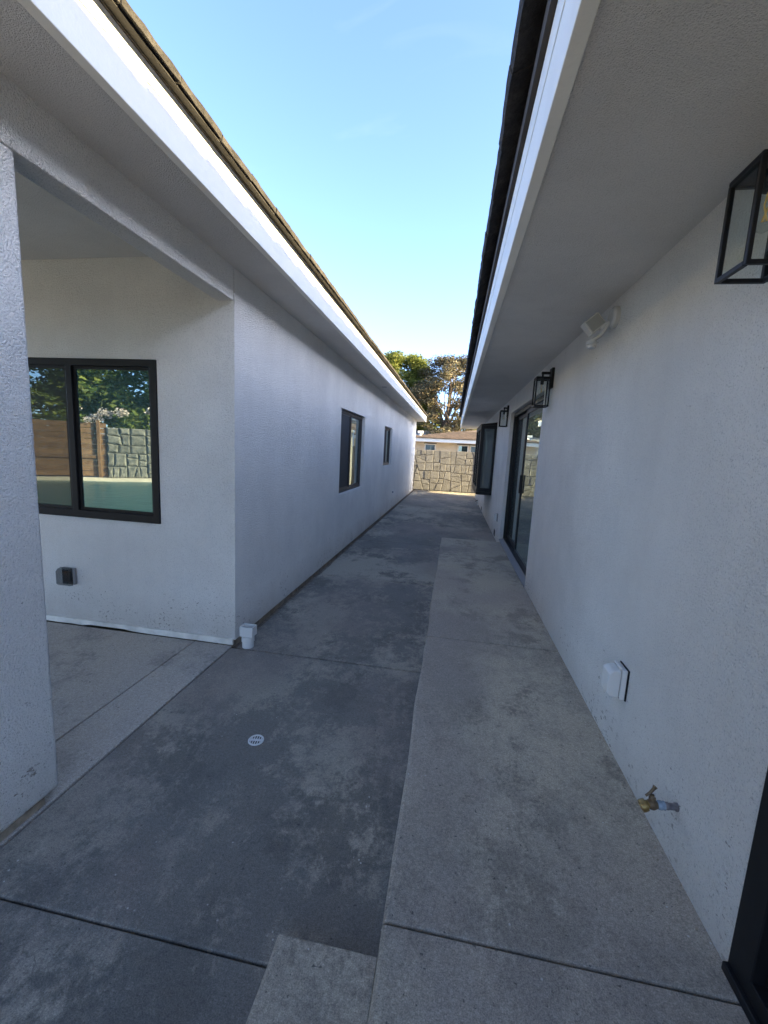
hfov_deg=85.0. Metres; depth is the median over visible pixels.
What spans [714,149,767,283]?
wall lantern
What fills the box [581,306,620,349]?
floodlight
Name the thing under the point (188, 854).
pavement
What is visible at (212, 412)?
house
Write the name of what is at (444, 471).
stone wall
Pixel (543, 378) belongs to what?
wall lantern
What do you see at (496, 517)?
outlet cover
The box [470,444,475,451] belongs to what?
window
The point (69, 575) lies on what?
outlet cover
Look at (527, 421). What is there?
sliding door
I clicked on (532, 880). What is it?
walkway
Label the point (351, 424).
window
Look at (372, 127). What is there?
sky
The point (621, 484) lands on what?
house
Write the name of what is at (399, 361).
tree
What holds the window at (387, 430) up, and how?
in the house at (212, 412)
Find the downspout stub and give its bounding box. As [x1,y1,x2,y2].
[240,623,256,648]
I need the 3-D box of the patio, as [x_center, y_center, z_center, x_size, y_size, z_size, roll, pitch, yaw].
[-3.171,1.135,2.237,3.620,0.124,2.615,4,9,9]
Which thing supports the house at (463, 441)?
on the ground
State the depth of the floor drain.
2.21 m
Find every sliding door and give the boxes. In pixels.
[499,395,543,586]
[721,768,767,1023]
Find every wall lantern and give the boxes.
[499,405,508,426]
[531,367,554,407]
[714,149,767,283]
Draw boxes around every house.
[0,0,427,841]
[415,430,476,451]
[416,430,457,449]
[459,0,767,1023]
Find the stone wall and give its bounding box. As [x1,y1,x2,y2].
[412,449,474,492]
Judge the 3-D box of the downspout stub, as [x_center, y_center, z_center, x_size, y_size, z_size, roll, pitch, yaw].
[-1.043,0.954,3.221,0.104,0.168,0.095,4,9,9]
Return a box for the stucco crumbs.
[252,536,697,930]
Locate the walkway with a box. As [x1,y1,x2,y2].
[246,538,749,1023]
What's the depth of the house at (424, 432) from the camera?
31.86 m
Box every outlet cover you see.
[62,567,76,584]
[494,513,497,521]
[601,660,629,701]
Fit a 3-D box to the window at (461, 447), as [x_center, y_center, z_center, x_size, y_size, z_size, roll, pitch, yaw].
[3.925,-2.844,20.950,0.600,1.080,0.080,4,9,9]
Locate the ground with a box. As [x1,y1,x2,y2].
[46,620,217,643]
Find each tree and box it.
[384,350,442,430]
[409,354,474,434]
[426,411,443,429]
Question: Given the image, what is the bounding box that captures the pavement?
[0,490,495,1023]
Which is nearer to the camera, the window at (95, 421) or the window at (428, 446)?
the window at (95, 421)
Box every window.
[28,357,160,523]
[339,410,361,492]
[383,427,390,464]
[424,443,436,449]
[457,444,469,451]
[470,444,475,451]
[472,422,497,494]
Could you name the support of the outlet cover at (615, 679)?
attached to the house at (621, 484)
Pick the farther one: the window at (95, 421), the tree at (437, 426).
the tree at (437, 426)
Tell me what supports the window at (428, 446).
in the house at (463, 441)
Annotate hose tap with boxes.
[637,785,679,812]
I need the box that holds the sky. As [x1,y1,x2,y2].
[126,0,518,419]
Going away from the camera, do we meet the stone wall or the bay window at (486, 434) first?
the bay window at (486, 434)
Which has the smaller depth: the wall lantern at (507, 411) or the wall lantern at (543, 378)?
the wall lantern at (543, 378)
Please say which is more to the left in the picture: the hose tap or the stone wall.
the stone wall
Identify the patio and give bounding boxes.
[0,622,231,848]
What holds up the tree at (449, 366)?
on the ground
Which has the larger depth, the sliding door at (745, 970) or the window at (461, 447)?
the window at (461, 447)
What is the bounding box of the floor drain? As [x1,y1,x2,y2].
[248,734,263,745]

